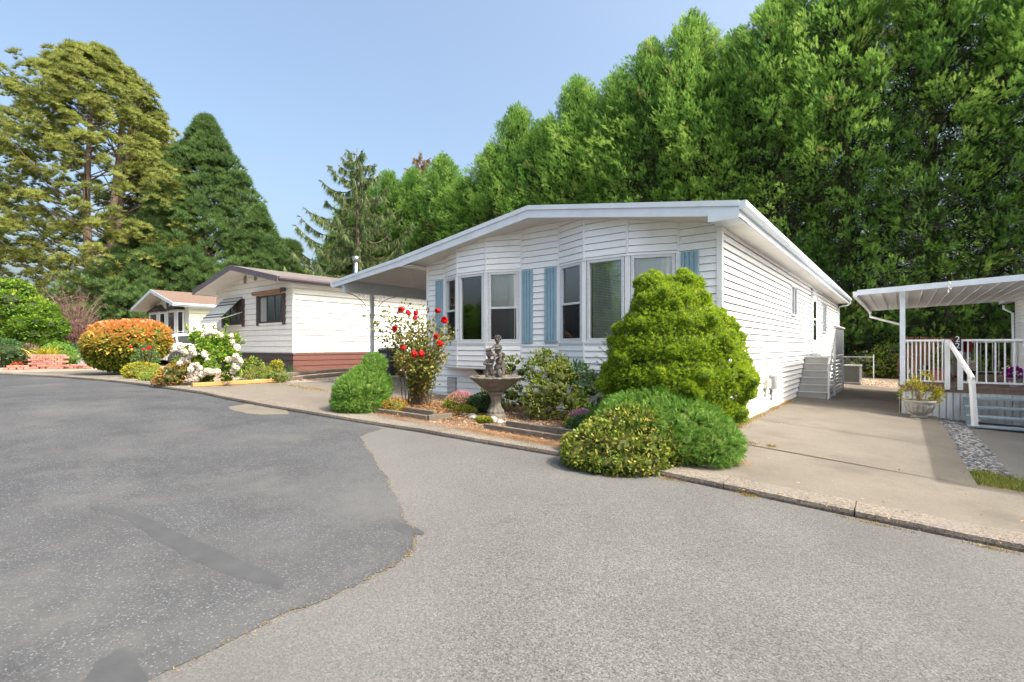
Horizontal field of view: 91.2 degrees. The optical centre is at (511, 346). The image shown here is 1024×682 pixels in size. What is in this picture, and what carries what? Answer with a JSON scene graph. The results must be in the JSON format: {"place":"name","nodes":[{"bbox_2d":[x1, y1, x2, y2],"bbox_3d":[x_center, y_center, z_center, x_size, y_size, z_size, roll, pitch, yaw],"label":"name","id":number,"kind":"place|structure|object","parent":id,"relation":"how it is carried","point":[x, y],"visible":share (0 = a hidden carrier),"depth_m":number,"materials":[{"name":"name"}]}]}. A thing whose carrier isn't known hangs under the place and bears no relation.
{"place":"outdoors","nodes":[
{"label":"outdoors","id":0,"kind":"place"},
{"bbox_2d":[17,370,123,376],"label":"neighbour path","id":1,"kind":"structure","parent":0,"point":[98,373],"depth_m":16.96,"materials":[{"name":"concrete"}]},
{"bbox_2d":[158,333,216,364],"bbox_3d":[-15.498,0.130,25.023,1.850,1.540,4.650,0,0,38],"label":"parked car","id":2,"kind":"object","parent":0,"point":[177,339],"visible":0.2,"depth_m":23.54,"materials":[{"name":"white"}]},
{"bbox_2d":[0,363,406,387],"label":"lot gravel","id":3,"kind":"structure","parent":0,"point":[82,369],"depth_m":17.04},
{"bbox_2d":[0,338,28,366],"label":"shrub","id":4,"kind":"object","parent":3,"relation":"on","point":[9,351],"visible":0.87,"depth_m":21.27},
{"bbox_2d":[0,277,53,363],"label":"maple","id":5,"kind":"object","parent":3,"relation":"on","point":[16,291],"visible":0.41,"depth_m":25.60,"materials":[{"name":"green plant"}]},
{"bbox_2d":[0,302,71,349],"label":"maple","id":6,"kind":"object","parent":3,"relation":"on","point":[50,321],"visible":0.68,"depth_m":24.27,"materials":[{"name":"green plant"}]},
{"bbox_2d":[28,354,69,368],"bbox_3d":[-18.567,0.611,20.108,1.342,0.567,0.265,0,0,-9],"label":"brick planter","id":7,"kind":"object","parent":3,"relation":"on","point":[43,363],"visible":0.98,"depth_m":20.02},
{"bbox_2d":[38,342,81,364],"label":"shrub","id":8,"kind":"object","parent":3,"relation":"on","point":[73,358],"visible":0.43,"depth_m":21.85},
{"bbox_2d":[41,285,107,345],"bbox_3d":[-25.291,-1.343,28.799,3.187,4.480,3.255,0,0,7],"label":"bare shrub","id":9,"kind":"object","parent":3,"relation":"on","point":[77,331],"visible":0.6,"depth_m":28.73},
{"bbox_2d":[77,318,174,372],"bbox_3d":[-12.706,-0.037,16.599,2.781,1.841,2.440,0,0,0],"label":"burning bush","id":10,"kind":"object","parent":3,"relation":"on","point":[103,345],"visible":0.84,"depth_m":15.92,"materials":[{"name":"plant"}]},
{"bbox_2d":[119,361,162,378],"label":"shrub","id":11,"kind":"object","parent":3,"relation":"on","point":[133,369],"visible":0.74,"depth_m":14.69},
{"bbox_2d":[129,345,160,365],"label":"rose bush","id":12,"kind":"object","parent":3,"relation":"on","point":[144,349],"visible":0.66,"depth_m":15.13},
{"bbox_2d":[152,360,189,385],"bbox_3d":[-8.447,0.650,12.498,0.950,0.659,0.669,0,0,0],"label":"barberry","id":13,"kind":"object","parent":3,"relation":"on","point":[175,374],"visible":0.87,"depth_m":12.38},
{"bbox_2d":[131,289,215,333],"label":"house","id":14,"kind":"structure","parent":3,"relation":"on","point":[176,311],"depth_m":27.55,"materials":[{"name":"white"}]},
{"bbox_2d":[169,323,246,381],"bbox_3d":[-7.650,0.193,12.753,2.164,1.634,1.454,0,0,38],"label":"hydrangea","id":15,"kind":"object","parent":3,"relation":"on","point":[224,348],"visible":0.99,"depth_m":12.63,"materials":[{"name":"plant"}]},
{"bbox_2d":[191,379,276,386],"bbox_3d":[-7.085,0.931,12.925,0.110,0.100,2.078,0,0,37],"label":"landscape timber","id":16,"kind":"object","parent":3,"relation":"on","point":[218,383],"visible":0.81,"depth_m":12.78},
{"bbox_2d":[241,355,272,378],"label":"perennial","id":17,"kind":"object","parent":3,"relation":"on","point":[246,363],"visible":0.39,"depth_m":14.12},
{"bbox_2d":[239,365,292,382],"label":"perennial","id":18,"kind":"object","parent":3,"relation":"on","point":[263,374],"visible":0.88,"depth_m":13.62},
{"bbox_2d":[192,256,425,371],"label":"neighbour house","id":19,"kind":"structure","parent":3,"relation":"on","point":[302,322],"depth_m":18.36,"materials":[{"name":"metal"}]},
{"bbox_2d":[224,300,240,326],"bbox_3d":[-10.987,-1.285,19.747,1.540,1.030,0.055,0,0,38],"label":"window","id":20,"kind":"structure","parent":19,"relation":"in","point":[234,320],"depth_m":19.65,"materials":[{"name":"white"}]},
{"bbox_2d":[259,294,281,324],"bbox_3d":[-8.620,-1.295,17.904,1.640,1.050,0.055,0,0,38],"label":"window","id":21,"kind":"structure","parent":19,"relation":"in","point":[273,303],"depth_m":17.80,"materials":[{"name":"white"}]},
{"bbox_2d":[277,372,345,381],"bbox_3d":[-5.704,0.916,16.400,0.120,0.140,5.400,0,0,16],"label":"landscape timber","id":22,"kind":"object","parent":3,"relation":"on","point":[315,376],"visible":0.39,"depth_m":15.26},
{"bbox_2d":[270,368,351,377],"bbox_3d":[-5.831,0.798,16.550,0.120,0.139,5.539,0,0,17],"label":"landscape timber","id":23,"kind":"object","parent":22,"relation":"on","point":[317,371],"visible":0.5,"depth_m":15.63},
{"bbox_2d":[200,376,434,409],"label":"carport drive","id":24,"kind":"structure","parent":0,"point":[292,394],"depth_m":11.71,"materials":[{"name":"concrete"}]},
{"bbox_2d":[330,258,426,357],"bbox_3d":[-0.739,-0.580,17.520,2.990,3.240,10.582,0,0,38],"label":"carport","id":25,"kind":"object","parent":24,"relation":"on","point":[392,278],"visible":0.47,"depth_m":14.43,"materials":[{"name":"metal"}]},
{"bbox_2d":[377,348,402,376],"bbox_3d":[-3.881,0.518,16.105,0.531,0.945,0.719,0,0,24],"label":"wheelie bin","id":26,"kind":"object","parent":24,"relation":"on","point":[391,368],"visible":0.53,"depth_m":15.81,"materials":[{"name":"plastic"}]},
{"bbox_2d":[343,409,558,444],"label":"verge","id":27,"kind":"structure","parent":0,"point":[385,416],"depth_m":8.36,"materials":[{"name":"grey concrete"}]},
{"bbox_2d":[360,411,560,447],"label":"pine needles","id":28,"kind":"object","parent":27,"relation":"on","point":[527,438],"visible":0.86,"depth_m":7.53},
{"bbox_2d":[361,394,569,441],"bbox_3d":[-0.229,1.293,9.066,6.500,0.231,3.334,0,0,38],"label":"garden bed","id":29,"kind":"object","parent":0,"point":[438,397],"visible":0.14,"depth_m":9.05,"materials":[{"name":"soil"}]},
{"bbox_2d":[328,351,393,413],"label":"round conifer","id":30,"kind":"object","parent":29,"relation":"on","point":[362,386],"visible":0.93,"depth_m":9.18,"materials":[{"name":"plant"}]},
{"bbox_2d":[380,397,408,410],"bbox_3d":[-2.170,1.087,9.290,0.532,0.322,0.378,0,0,0],"label":"barberry","id":31,"kind":"object","parent":29,"relation":"on","point":[393,404],"visible":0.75,"depth_m":9.21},
{"bbox_2d":[366,407,451,420],"bbox_3d":[-1.934,1.195,9.069,1.764,0.187,0.459,0,0,27],"label":"bed edging","id":32,"kind":"object","parent":29,"relation":"on","point":[414,413],"visible":0.73,"depth_m":8.85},
{"bbox_2d":[362,298,457,404],"bbox_3d":[-1.920,0.126,9.940,1.868,2.232,1.221,0,0,38],"label":"rose bush","id":33,"kind":"object","parent":29,"relation":"on","point":[418,366],"visible":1,"depth_m":9.92,"materials":[{"name":"plant"}]},
{"bbox_2d":[389,396,519,420],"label":"leaf litter","id":34,"kind":"object","parent":29,"relation":"on","point":[420,406],"visible":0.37,"depth_m":9.71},
{"bbox_2d":[441,390,470,409],"bbox_3d":[-1.028,1.165,10.033,0.796,0.574,0.690,0,0,38],"label":"stonecrop","id":35,"kind":"object","parent":29,"relation":"on","point":[457,397],"visible":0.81,"depth_m":9.88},
{"bbox_2d":[465,391,504,413],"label":"shrub","id":36,"kind":"object","parent":29,"relation":"on","point":[482,402],"visible":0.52,"depth_m":9.58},
{"bbox_2d":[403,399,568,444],"bbox_3d":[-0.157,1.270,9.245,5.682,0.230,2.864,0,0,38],"label":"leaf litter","id":37,"kind":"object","parent":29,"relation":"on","point":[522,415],"visible":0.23,"depth_m":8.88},
{"bbox_2d":[469,335,521,418],"bbox_3d":[-0.296,0.543,9.127,0.976,1.505,0.964,0,0,26],"label":"fountain","id":38,"kind":"object","parent":29,"relation":"on","point":[496,382],"visible":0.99,"depth_m":9.02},
{"bbox_2d":[480,353,533,410],"bbox_3d":[-0.090,0.708,10.003,1.117,1.150,0.693,0,0,0],"label":"rhododendron","id":39,"kind":"object","parent":29,"relation":"on","point":[511,394],"visible":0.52,"depth_m":9.97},
{"bbox_2d":[484,420,588,441],"bbox_3d":[0.336,1.282,7.594,1.708,0.196,0.304,0,0,34],"label":"bed edging","id":40,"kind":"object","parent":29,"relation":"on","point":[536,430],"visible":0.72,"depth_m":7.59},
{"bbox_2d":[524,347,569,388],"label":"azalea","id":41,"kind":"object","parent":29,"relation":"on","point":[542,361],"visible":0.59,"depth_m":9.34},
{"bbox_2d":[519,359,590,419],"bbox_3d":[0.775,0.772,9.042,1.316,1.104,0.847,0,0,0],"label":"azalea","id":42,"kind":"object","parent":29,"relation":"on","point":[552,393],"visible":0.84,"depth_m":8.89,"materials":[{"name":"plant"}]},
{"bbox_2d":[563,358,603,412],"bbox_3d":[1.513,0.768,9.063,1.230,1.148,0.815,0,0,12],"label":"rhododendron","id":43,"kind":"object","parent":29,"relation":"on","point":[591,391],"visible":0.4,"depth_m":8.99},
{"bbox_2d":[559,401,688,477],"bbox_3d":[1.364,1.076,6.061,1.603,0.810,1.112,0,0,0],"label":"euonymus","id":44,"kind":"object","parent":29,"relation":"on","point":[617,450],"visible":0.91,"depth_m":5.79,"materials":[{"name":"plant"}]},
{"bbox_2d":[0,0,1023,348],"label":"sky","id":45,"kind":"structure","parent":0,"point":[291,86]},
{"bbox_2d":[148,395,1023,681],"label":"road","id":46,"kind":"structure","parent":0,"point":[526,567],"depth_m":3.09,"materials":[{"name":"asphalt"}]},
{"bbox_2d":[0,375,415,681],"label":"road patch","id":47,"kind":"object","parent":46,"relation":"on","point":[307,508],"visible":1,"depth_m":4.08,"materials":[{"name":"asphalt"}]},
{"bbox_2d":[83,648,147,681],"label":"tar patch","id":48,"kind":"object","parent":47,"relation":"on","point":[120,665],"visible":1,"depth_m":2.25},
{"bbox_2d":[90,508,286,588],"bbox_3d":[-2.446,1.406,3.645,2.498,0.082,0.192,0,0,32],"label":"tar strip","id":49,"kind":"object","parent":47,"relation":"on","point":[207,555],"visible":1,"depth_m":3.45,"materials":[{"name":"asphalt"}]},
{"bbox_2d":[229,404,288,414],"bbox_3d":[-4.799,1.196,9.454,1.619,0.076,0.666,0,0,30],"label":"concrete apron","id":50,"kind":"object","parent":47,"relation":"on","point":[252,409],"visible":1,"depth_m":9.48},
{"bbox_2d":[393,522,424,533],"bbox_3d":[-0.836,1.442,3.971,0.372,0.012,0.139,0,0,38],"label":"tar spot","id":51,"kind":"object","parent":46,"relation":"on","point":[403,527],"visible":1,"depth_m":3.97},
{"bbox_2d":[0,372,1023,544],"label":"kerb","id":52,"kind":"structure","parent":46,"relation":"on","point":[963,527],"depth_m":5.32,"materials":[{"name":"concrete"}]},
{"bbox_2d":[0,373,1023,552],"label":"kerb face","id":53,"kind":"object","parent":46,"relation":"on","point":[916,526],"visible":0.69,"depth_m":5.39},
{"bbox_2d":[651,475,1023,556],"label":"weeds","id":54,"kind":"object","parent":46,"relation":"on","point":[753,496],"visible":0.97,"depth_m":4.46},
{"bbox_2d":[404,350,1008,411],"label":"ground","id":55,"kind":"structure","parent":0,"point":[774,390],"depth_m":17.87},
{"bbox_2d":[199,202,293,283],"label":"pine","id":56,"kind":"object","parent":55,"relation":"on","point":[257,229],"visible":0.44,"depth_m":41.80,"materials":[{"name":"green plant"}]},
{"bbox_2d":[283,149,416,277],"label":"spruce","id":57,"kind":"object","parent":55,"relation":"on","point":[368,235],"visible":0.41,"depth_m":43.07,"materials":[{"name":"green plant"}]},
{"bbox_2d":[399,200,851,430],"bbox_3d":[6.435,-0.654,17.789,8.000,4.407,19.820,0,0,38],"label":"mobile home","id":58,"kind":"object","parent":55,"relation":"on","point":[524,281],"visible":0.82,"depth_m":10.49,"materials":[{"name":"plastic"}]},
{"bbox_2d":[446,277,455,341],"bbox_3d":[-1.415,-0.860,11.929,0.613,1.520,0.353,0,0,38],"label":"window","id":59,"kind":"structure","parent":58,"relation":"in","point":[452,281],"depth_m":11.94,"materials":[{"name":"white glass"}]},
{"bbox_2d":[459,273,483,341],"bbox_3d":[-0.907,-0.860,11.317,0.745,1.520,0.073,0,0,38],"label":"window","id":60,"kind":"structure","parent":58,"relation":"in","point":[471,287],"depth_m":11.35,"materials":[{"name":"clear glass"}]},
{"bbox_2d":[488,271,518,341],"bbox_3d":[-0.170,-0.860,10.974,0.692,1.520,0.143,0,0,16],"label":"window","id":61,"kind":"structure","parent":58,"relation":"in","point":[498,320],"depth_m":11.02,"materials":[{"name":"white glass"}]},
{"bbox_2d":[560,262,581,340],"bbox_3d":[1.192,-0.860,9.902,0.665,1.520,0.359,0,0,38],"label":"window","id":62,"kind":"structure","parent":58,"relation":"in","point":[571,274],"depth_m":9.93,"materials":[{"name":"clear glass"}]},
{"bbox_2d":[587,256,624,340],"bbox_3d":[1.750,-0.860,9.294,0.764,1.520,0.143,0,0,38],"label":"window","id":63,"kind":"structure","parent":58,"relation":"in","point":[615,259],"depth_m":9.36,"materials":[{"name":"clear glass"}]},
{"bbox_2d":[631,253,674,314],"bbox_3d":[2.498,-0.860,8.899,0.749,1.520,0.140,0,0,18],"label":"window","id":64,"kind":"structure","parent":58,"relation":"in","point":[672,255],"depth_m":8.94,"materials":[{"name":"white glass"}]},
{"bbox_2d":[811,288,820,355],"bbox_3d":[10.202,-0.770,16.833,0.160,2.260,1.300,0,0,38],"label":"door","id":65,"kind":"structure","parent":58,"relation":"in","point":[814,312],"depth_m":16.73,"materials":[{"name":"white"}]},
{"bbox_2d":[593,267,761,428],"bbox_3d":[2.332,0.165,7.083,2.391,2.608,2.083,0,0,0],"label":"dwarf spruce","id":66,"kind":"object","parent":55,"relation":"on","point":[671,331],"visible":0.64,"depth_m":6.54,"materials":[{"name":"green plant"}]},
{"bbox_2d":[649,24,860,265],"bbox_3d":[14.505,-8.945,31.337,11.222,22.836,12.374,0,0,-33],"label":"cypress","id":67,"kind":"object","parent":55,"relation":"on","point":[730,63],"visible":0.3,"depth_m":29.48,"materials":[{"name":"green plant"}]},
{"bbox_2d":[898,373,1023,426],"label":"porch deck","id":68,"kind":"structure","parent":55,"relation":"on","point":[950,406],"depth_m":10.85,"materials":[{"name":"wood"}]},
{"bbox_2d":[853,274,1023,384],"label":"porch awning","id":69,"kind":"object","parent":68,"relation":"on","point":[985,290],"visible":0.99,"depth_m":12.05,"materials":[{"name":"metal"}]},
{"bbox_2d":[905,339,943,381],"bbox_3d":[9.211,0.318,11.205,0.670,0.940,0.090,0,0,38],"label":"porch railing","id":70,"kind":"object","parent":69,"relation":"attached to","point":[928,341],"visible":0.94,"depth_m":11.18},
{"bbox_2d":[926,346,952,380],"bbox_3d":[10.516,0.422,12.342,0.517,0.896,0.550,0,0,38],"label":"flower pot","id":71,"kind":"object","parent":68,"relation":"on","point":[935,365],"visible":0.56,"depth_m":12.30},
{"bbox_2d":[905,341,1022,372],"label":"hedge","id":72,"kind":"object","parent":68,"relation":"on","point":[999,342],"visible":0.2,"depth_m":15.08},
{"bbox_2d":[1001,366,1022,386],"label":"flower pot","id":73,"kind":"object","parent":68,"relation":"on","point":[1010,378],"visible":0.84,"depth_m":10.70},
{"bbox_2d":[899,0,1023,374],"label":"cypress","id":74,"kind":"object","parent":55,"relation":"on","point":[1011,80],"visible":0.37,"depth_m":22.81,"materials":[{"name":"green plant"}]},
{"bbox_2d":[999,300,1023,375],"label":"side house","id":75,"kind":"structure","parent":55,"relation":"on","point":[1019,319],"depth_m":19.84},
{"bbox_2d":[668,445,1023,532],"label":"driveway","id":76,"kind":"structure","parent":0,"point":[946,499],"depth_m":5.39,"materials":[{"name":"concrete"}]},
{"bbox_2d":[592,383,749,469],"bbox_3d":[1.967,0.931,6.297,1.932,1.006,1.268,0,0,0],"label":"juniper","id":77,"kind":"object","parent":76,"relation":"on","point":[707,440],"visible":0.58,"depth_m":5.94,"materials":[{"name":"plant"}]},
{"bbox_2d":[731,419,977,485],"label":"driveway","id":78,"kind":"structure","parent":0,"point":[936,462],"depth_m":7.28,"materials":[{"name":"concrete"}]},
{"bbox_2d":[753,406,957,448],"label":"driveway","id":79,"kind":"structure","parent":0,"point":[935,435],"depth_m":9.48,"materials":[{"name":"concrete"}]},
{"bbox_2d":[781,396,940,425],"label":"driveway","id":80,"kind":"structure","parent":0,"point":[881,409],"depth_m":12.03,"materials":[{"name":"concrete"}]},
{"bbox_2d":[797,325,844,398],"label":"entrance steps","id":81,"kind":"structure","parent":80,"relation":"on","point":[816,378],"depth_m":14.63,"materials":[{"name":"wood"}]},
{"bbox_2d":[897,370,945,417],"bbox_3d":[8.837,1.008,10.829,0.776,1.047,0.602,0,0,3],"label":"planter","id":82,"kind":"object","parent":80,"relation":"on","point":[918,407],"visible":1,"depth_m":10.73,"materials":[{"name":"ceramic"}]},
{"bbox_2d":[827,383,898,401],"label":"driveway","id":83,"kind":"structure","parent":0,"point":[872,392],"depth_m":16.03,"materials":[{"name":"concrete"}]},
{"bbox_2d":[748,384,1023,507],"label":"joint base","id":84,"kind":"object","parent":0,"point":[884,469],"visible":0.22,"depth_m":6.49,"materials":[{"name":"concrete"}]},
{"bbox_2d":[905,337,943,378],"bbox_3d":[10.554,0.310,12.921,0.720,1.130,0.848,0,0,18],"label":"garden chair","id":85,"kind":"object","parent":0,"point":[918,351],"visible":0.45,"depth_m":13.15,"materials":[{"name":"white wood"}]},
{"bbox_2d":[844,371,1020,390],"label":"dirt ground","id":86,"kind":"structure","parent":0,"point":[885,378],"depth_m":22.79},
{"bbox_2d":[712,0,867,362],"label":"cypress","id":87,"kind":"object","parent":86,"relation":"on","point":[770,19],"visible":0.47,"depth_m":27.62,"materials":[{"name":"green plant"}]},
{"bbox_2d":[837,364,861,383],"bbox_3d":[13.127,1.067,19.499,0.760,0.705,0.760,0,0,38],"label":"air conditioner","id":88,"kind":"object","parent":86,"relation":"on","point":[852,374],"visible":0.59,"depth_m":19.18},
{"bbox_2d":[763,0,957,375],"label":"cypress","id":89,"kind":"object","parent":86,"relation":"on","point":[852,17],"visible":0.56,"depth_m":25.59,"materials":[{"name":"green plant"}]},
{"bbox_2d":[850,342,909,377],"bbox_3d":[17.301,0.624,23.587,2.764,1.696,1.566,0,0,0],"label":"shrub","id":90,"kind":"object","parent":86,"relation":"on","point":[886,364],"visible":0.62,"depth_m":23.31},
{"bbox_2d":[799,0,1023,375],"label":"cypress","id":91,"kind":"object","parent":86,"relation":"on","point":[932,13],"visible":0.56,"depth_m":23.78,"materials":[{"name":"green plant"}]},
{"bbox_2d":[944,338,972,377],"bbox_3d":[12.388,0.324,13.928,0.495,1.092,0.352,0,0,8],"label":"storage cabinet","id":92,"kind":"object","parent":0,"point":[953,368],"visible":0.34,"depth_m":13.81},
{"bbox_2d":[960,420,1023,481],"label":"neighbour drive","id":93,"kind":"structure","parent":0,"point":[1006,447],"depth_m":8.22,"materials":[{"name":"grey concrete"}]},
{"bbox_2d":[944,339,1023,430],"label":"porch steps","id":94,"kind":"structure","parent":93,"relation":"on","point":[971,420],"depth_m":10.15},
{"bbox_2d":[963,339,1023,384],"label":"porch railing","id":95,"kind":"object","parent":94,"relation":"attached to","point":[994,340],"visible":0.98,"depth_m":10.50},
{"bbox_2d":[968,466,1023,492],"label":"grass","id":96,"kind":"structure","parent":93,"relation":"on","point":[987,477],"depth_m":5.86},
{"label":"lot ground","id":97,"kind":"structure","parent":0,"visible":0},
{"bbox_2d":[0,38,215,319],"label":"pine","id":98,"kind":"object","parent":97,"relation":"on","point":[67,68],"visible":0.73,"depth_m":38.14,"materials":[{"name":"green plant"}]},
{"bbox_2d":[36,240,231,329],"bbox_3d":[-26.353,-3.492,39.131,12.251,9.657,14.244,0,0,13],"label":"pine","id":99,"kind":"object","parent":97,"relation":"on","point":[139,289],"visible":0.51,"depth_m":36.27,"materials":[{"name":"green plant"}]},
{"bbox_2d":[77,125,197,319],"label":"pine","id":100,"kind":"object","parent":97,"relation":"on","point":[126,209],"depth_m":46.43,"materials":[{"name":"green plant"}]},
{"bbox_2d":[61,111,288,329],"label":"pine","id":101,"kind":"object","parent":97,"relation":"on","point":[203,145],"visible":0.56,"depth_m":42.31,"materials":[{"name":"green plant"}]},
{"bbox_2d":[283,237,311,274],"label":"pine","id":102,"kind":"object","parent":97,"relation":"on","point":[293,246],"visible":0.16,"depth_m":55.31,"materials":[{"name":"green plant"}]},
{"bbox_2d":[320,179,380,274],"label":"cypress","id":103,"kind":"object","parent":97,"relation":"on","point":[351,223],"visible":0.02,"depth_m":52.20,"materials":[{"name":"green plant"}]},
{"bbox_2d":[350,168,404,271],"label":"cypress","id":104,"kind":"object","parent":97,"relation":"on","point":[388,178],"visible":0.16,"depth_m":50.67,"materials":[{"name":"green plant"}]},
{"bbox_2d":[377,166,433,257],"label":"cypress","id":105,"kind":"object","parent":97,"relation":"on","point":[411,176],"visible":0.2,"depth_m":49.07,"materials":[{"name":"green plant"}]},
{"bbox_2d":[398,149,465,254],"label":"cypress","id":106,"kind":"object","parent":97,"relation":"on","point":[443,170],"visible":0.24,"depth_m":45.96,"materials":[{"name":"green plant"}]},
{"bbox_2d":[426,175,493,244],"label":"cypress","id":107,"kind":"object","parent":97,"relation":"on","point":[457,199],"visible":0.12,"depth_m":43.29,"materials":[{"name":"green plant"}]},
{"bbox_2d":[441,142,520,236],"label":"cypress","id":108,"kind":"object","parent":97,"relation":"on","point":[478,176],"visible":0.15,"depth_m":41.53,"materials":[{"name":"green plant"}]},
{"bbox_2d":[471,101,542,225],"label":"cypress","id":109,"kind":"object","parent":97,"relation":"on","point":[515,123],"visible":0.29,"depth_m":39.83,"materials":[{"name":"green plant"}]},
{"bbox_2d":[494,114,588,214],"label":"cypress","id":110,"kind":"object","parent":97,"relation":"on","point":[540,132],"visible":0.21,"depth_m":37.85,"materials":[{"name":"green plant"}]},
{"bbox_2d":[526,73,621,204],"bbox_3d":[5.205,-9.416,38.002,9.518,22.637,9.260,0,0,-18],"label":"cypress","id":111,"kind":"object","parent":97,"relation":"on","point":[576,93],"visible":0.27,"depth_m":36.45,"materials":[{"name":"green plant"}]},
{"bbox_2d":[555,70,666,204],"bbox_3d":[8.146,-9.056,36.342,11.859,22.514,10.754,0,0,31],"label":"cypress","id":112,"kind":"object","parent":97,"relation":"on","point":[607,111],"visible":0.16,"depth_m":34.60,"materials":[{"name":"green plant"}]},
{"bbox_2d":[572,34,725,203],"bbox_3d":[9.632,-9.425,34.365,10.599,23.774,10.375,0,0,24],"label":"cypress","id":113,"kind":"object","parent":97,"relation":"on","point":[644,67],"visible":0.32,"depth_m":32.67,"materials":[{"name":"green plant"}]},
{"bbox_2d":[620,5,756,205],"bbox_3d":[11.741,-10.095,32.858,9.260,24.427,9.518,0,0,5],"label":"cypress","id":114,"kind":"object","parent":97,"relation":"on","point":[690,49],"visible":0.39,"depth_m":30.97,"materials":[{"name":"green plant"}]},
{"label":"gravel bed","id":115,"kind":"structure","parent":0,"visible":0},
{"bbox_2d":[938,419,1010,476],"bbox_3d":[7.674,1.599,8.539,0.556,0.102,5.776,0,0,38],"label":"river rock","id":116,"kind":"object","parent":115,"relation":"on","point":[972,450],"visible":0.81,"depth_m":7.75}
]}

